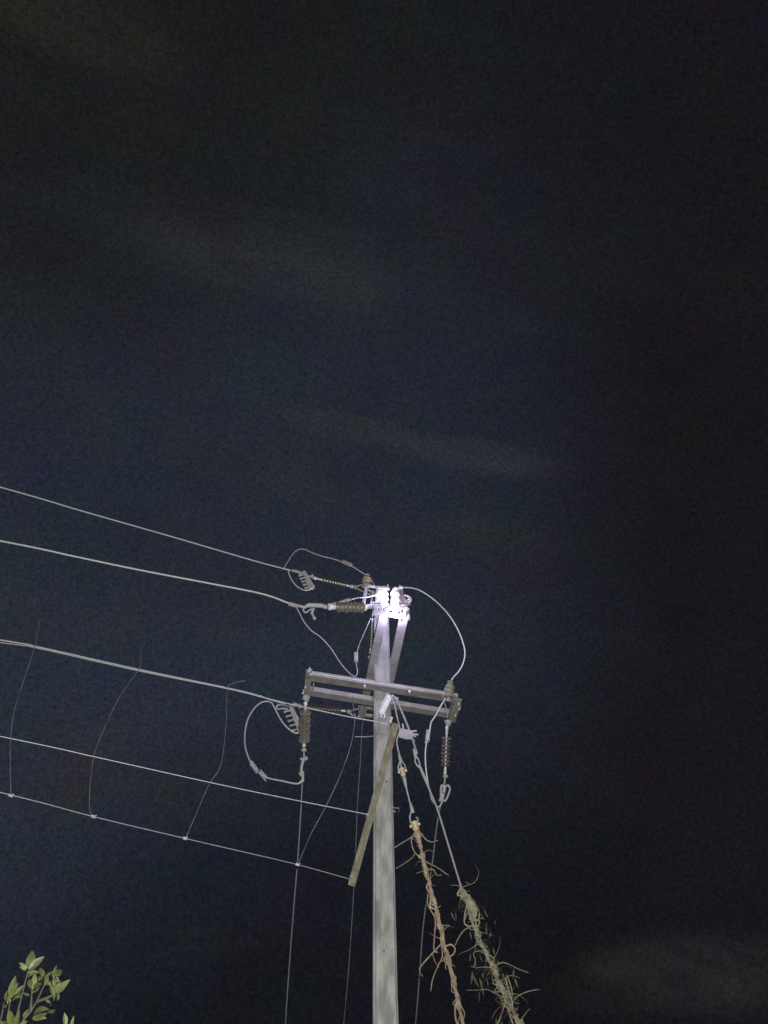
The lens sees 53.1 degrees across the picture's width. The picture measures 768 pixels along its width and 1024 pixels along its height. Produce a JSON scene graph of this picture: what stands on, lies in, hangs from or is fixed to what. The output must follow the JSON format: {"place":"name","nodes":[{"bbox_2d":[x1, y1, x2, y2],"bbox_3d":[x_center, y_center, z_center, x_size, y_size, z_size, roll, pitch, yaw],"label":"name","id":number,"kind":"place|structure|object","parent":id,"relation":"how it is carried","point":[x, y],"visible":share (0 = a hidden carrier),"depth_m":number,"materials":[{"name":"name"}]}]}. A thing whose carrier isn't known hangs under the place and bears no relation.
{"place":"outdoors","nodes":[
{"label":"outdoors","id":0,"kind":"place"},
{"bbox_2d":[0,0,767,1023],"label":"sky","id":1,"kind":"structure","parent":0,"point":[463,304],"materials":[{"name":"black"}]},
{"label":"ground","id":2,"kind":"structure","parent":0,"visible":0},
{"bbox_2d":[0,951,73,1023],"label":"young tree","id":3,"kind":"object","parent":2,"relation":"on","point":[32,963],"visible":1,"depth_m":4.01,"materials":[{"name":"green plant"}]},
{"bbox_2d":[302,584,461,1023],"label":"utility pole","id":4,"kind":"object","parent":2,"relation":"on","point":[379,679],"visible":0.88,"depth_m":8.93,"materials":[{"name":"concrete"}]},
{"bbox_2d":[0,792,350,879],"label":"guard wire","id":5,"kind":"object","parent":4,"relation":"attached to","point":[184,838],"visible":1,"depth_m":7.62,"materials":[{"name":"metal"}]},
{"bbox_2d":[89,647,140,814],"bbox_3d":[-3.073,2.348,8.765,0.202,2.775,1.228,12,-46,-12],"label":"tie wire","id":6,"kind":"object","parent":5,"relation":"attached to","point":[103,730],"visible":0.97,"depth_m":8.62,"materials":[{"name":"grey metal"}]},
{"bbox_2d":[186,681,243,836],"bbox_3d":[-1.967,2.769,9.005,0.208,2.570,1.159,0,-45,0],"label":"tie wire","id":7,"kind":"object","parent":5,"relation":"attached to","point":[221,759],"visible":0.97,"depth_m":8.87,"materials":[{"name":"grey metal"}]},
{"bbox_2d":[0,736,368,814],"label":"guard wire","id":8,"kind":"object","parent":4,"relation":"attached to","point":[179,775],"visible":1,"depth_m":7.86,"materials":[{"name":"metal"}]},
{"bbox_2d":[0,642,387,724],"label":"earth wire","id":9,"kind":"object","parent":4,"relation":"attached to","point":[192,681],"visible":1,"depth_m":9.21,"materials":[{"name":"metal"}]},
{"bbox_2d":[298,695,310,781],"bbox_3d":[-0.960,2.721,9.223,0.142,0.719,0.841,3,-45,-3],"label":"strain insulator","id":10,"kind":"object","parent":4,"relation":"attached to","point":[304,727],"visible":1,"depth_m":9.24,"materials":[{"name":"beige ceramic"}]},
{"bbox_2d":[285,782,302,1023],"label":"power line","id":11,"kind":"object","parent":10,"relation":"attached to","point":[294,900],"visible":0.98,"depth_m":9.78,"materials":[{"name":"metal"}]},
{"bbox_2d":[275,702,359,731],"bbox_3d":[-0.892,2.830,10.548,1.213,0.585,0.162,14,-47,-13],"label":"strain insulator","id":12,"kind":"object","parent":4,"relation":"attached to","point":[294,715],"visible":0.91,"depth_m":10.57,"materials":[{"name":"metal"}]},
{"bbox_2d":[0,639,284,703],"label":"power line","id":13,"kind":"object","parent":12,"relation":"attached to","point":[125,666],"visible":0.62,"depth_m":10.08,"materials":[{"name":"metal"}]},
{"bbox_2d":[10,620,39,795],"bbox_3d":[-3.961,2.000,8.473,0.080,2.803,1.427,32,-53,-28],"label":"tie wire","id":14,"kind":"object","parent":13,"relation":"attached to","point":[15,707],"visible":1,"depth_m":8.31,"materials":[{"name":"grey metal"}]},
{"bbox_2d":[244,701,300,784],"bbox_3d":[-1.386,2.929,9.875,0.892,1.376,0.259,-14,-47,14],"label":"jumper wire","id":15,"kind":"object","parent":13,"relation":"hanging from","point":[262,774],"visible":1,"depth_m":9.63,"materials":[{"name":"metal"}]},
{"bbox_2d":[266,700,298,733],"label":"jumper wire","id":16,"kind":"object","parent":13,"relation":"hanging from","point":[281,719],"visible":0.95,"depth_m":10.33,"materials":[{"name":"metal"}]},
{"bbox_2d":[298,696,354,863],"bbox_3d":[-0.625,2.979,8.819,0.566,2.118,0.056,14,-47,-14],"label":"tie wire","id":17,"kind":"object","parent":4,"relation":"attached to","point":[335,785],"visible":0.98,"depth_m":8.67,"materials":[{"name":"grey metal"}]},
{"bbox_2d":[292,569,369,594],"bbox_3d":[-0.748,1.036,10.656,1.107,0.357,0.225,10,-46,-10],"label":"strain insulator","id":18,"kind":"object","parent":4,"relation":"attached to","point":[309,582],"visible":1,"depth_m":10.67,"materials":[{"name":"metal"}]},
{"bbox_2d":[0,486,290,570],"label":"power line","id":19,"kind":"object","parent":18,"relation":"attached to","point":[143,528],"visible":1,"depth_m":10.15,"materials":[{"name":"metal"}]},
{"bbox_2d":[288,571,311,590],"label":"jumper wire","id":20,"kind":"object","parent":19,"relation":"hanging from","point":[296,585],"visible":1,"depth_m":10.44,"materials":[{"name":"metal"}]},
{"bbox_2d":[288,601,378,619],"bbox_3d":[-0.572,1.149,8.983,1.101,0.446,0.169,16,-47,-15],"label":"strain insulator","id":21,"kind":"object","parent":4,"relation":"attached to","point":[353,607],"visible":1,"depth_m":8.99,"materials":[{"name":"brown ceramic"}]},
{"bbox_2d":[0,540,288,603],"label":"power line","id":22,"kind":"object","parent":21,"relation":"attached to","point":[143,570],"visible":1,"depth_m":8.63,"materials":[{"name":"metal"}]},
{"bbox_2d":[296,607,370,676],"bbox_3d":[-0.547,1.393,9.478,0.214,1.288,1.612,-21,-49,20],"label":"jumper wire","id":23,"kind":"object","parent":21,"relation":"attached to","point":[356,657],"visible":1,"depth_m":9.13,"materials":[{"name":"metal"}]},
{"bbox_2d":[331,594,377,603],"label":"jumper wire","id":24,"kind":"object","parent":4,"relation":"attached to","point":[347,600],"visible":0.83,"depth_m":9.60,"materials":[{"name":"metal"}]},
{"bbox_2d":[343,692,366,1023],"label":"power line","id":25,"kind":"object","parent":4,"relation":"hanging from","point":[355,856],"visible":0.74,"depth_m":10.27,"materials":[{"name":"metal"}]},
{"bbox_2d":[362,574,370,587],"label":"pin insulator","id":26,"kind":"object","parent":4,"relation":"attached to","point":[366,578],"visible":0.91,"depth_m":10.71,"materials":[{"name":"beige ceramic"}]},
{"bbox_2d":[284,548,373,584],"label":"jumper wire","id":27,"kind":"object","parent":26,"relation":"attached to","point":[347,563],"visible":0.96,"depth_m":10.88,"materials":[{"name":"metal"}]},
{"bbox_2d":[367,610,373,662],"bbox_3d":[-0.171,1.694,10.472,0.115,0.647,0.396,4,-45,-4],"label":"strain insulator","id":28,"kind":"object","parent":4,"relation":"attached to","point":[371,629],"visible":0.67,"depth_m":10.45,"materials":[{"name":"ceramic"}]},
{"bbox_2d":[378,590,396,616],"bbox_3d":[0.071,1.173,9.778,0.136,1.149,1.041,7,-45,-7],"label":"electric arc","id":29,"kind":"object","parent":4,"relation":"attached to","point":[383,597],"visible":0.94,"depth_m":10.28,"materials":[{"name":"white"}]},
{"bbox_2d":[390,587,400,606],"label":"pin insulator","id":30,"kind":"object","parent":4,"relation":"attached to","point":[397,601],"visible":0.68,"depth_m":9.33,"materials":[{"name":"ceramic"}]},
{"bbox_2d":[399,589,411,606],"bbox_3d":[0.263,1.062,9.441,0.162,0.273,0.077,0,-45,0],"label":"flashed insulator","id":31,"kind":"object","parent":4,"relation":"attached to","point":[405,602],"visible":1,"depth_m":9.39,"materials":[{"name":"white ceramic"}]},
{"bbox_2d":[390,695,460,1020],"bbox_3d":[0.951,5.920,8.314,0.130,6.795,4.004,-20,-48,18],"label":"guy wire","id":32,"kind":"object","parent":4,"relation":"attached to","point":[414,823],"visible":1,"depth_m":9.06,"materials":[{"name":"metal"}]},
{"bbox_2d":[395,826,464,1023],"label":"climbing vine","id":33,"kind":"object","parent":32,"relation":"attached to","point":[417,834],"visible":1,"depth_m":8.56,"materials":[{"name":"brown plant"}]},
{"bbox_2d":[439,720,450,801],"bbox_3d":[0.748,3.057,9.434,0.166,0.773,0.671,0,-45,0],"label":"strain insulator","id":34,"kind":"object","parent":4,"relation":"attached to","point":[445,760],"visible":1,"depth_m":9.47,"materials":[{"name":"ceramic"}]},
{"bbox_2d":[415,803,440,1023],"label":"power line","id":35,"kind":"object","parent":34,"relation":"attached to","point":[424,916],"visible":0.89,"depth_m":9.94,"materials":[{"name":"metal"}]},
{"bbox_2d":[444,680,454,701],"bbox_3d":[0.823,2.259,9.675,0.143,0.267,0.157,0,-45,0],"label":"pin insulator","id":36,"kind":"object","parent":4,"relation":"attached to","point":[449,691],"visible":1,"depth_m":9.63,"materials":[{"name":"grey ceramic"}]},
{"bbox_2d":[398,585,465,679],"bbox_3d":[0.638,1.438,9.594,0.326,0.806,1.250,-25,-50,23],"label":"jumper wire","id":37,"kind":"object","parent":36,"relation":"attached to","point":[400,587],"visible":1,"depth_m":9.74,"materials":[{"name":"metal"}]},
{"bbox_2d":[425,698,445,807],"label":"jumper wire","id":38,"kind":"object","parent":36,"relation":"attached to","point":[427,736],"visible":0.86,"depth_m":9.53,"materials":[{"name":"metal"}]},
{"bbox_2d":[394,696,519,1023],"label":"guy wire","id":39,"kind":"object","parent":4,"relation":"attached to","point":[415,752],"visible":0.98,"depth_m":8.93,"materials":[{"name":"metal"}]},
{"bbox_2d":[399,724,418,741],"bbox_3d":[0.295,2.653,9.194,0.239,0.244,0.056,0,-45,0],"label":"guy clamp","id":40,"kind":"object","parent":39,"relation":"attached to","point":[406,734],"visible":1,"depth_m":9.17,"materials":[{"name":"metal"}]},
{"bbox_2d":[451,866,538,1023],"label":"climbing vine","id":41,"kind":"object","parent":39,"relation":"attached to","point":[472,907],"visible":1,"depth_m":8.28,"materials":[{"name":"grey plant"}]}
]}

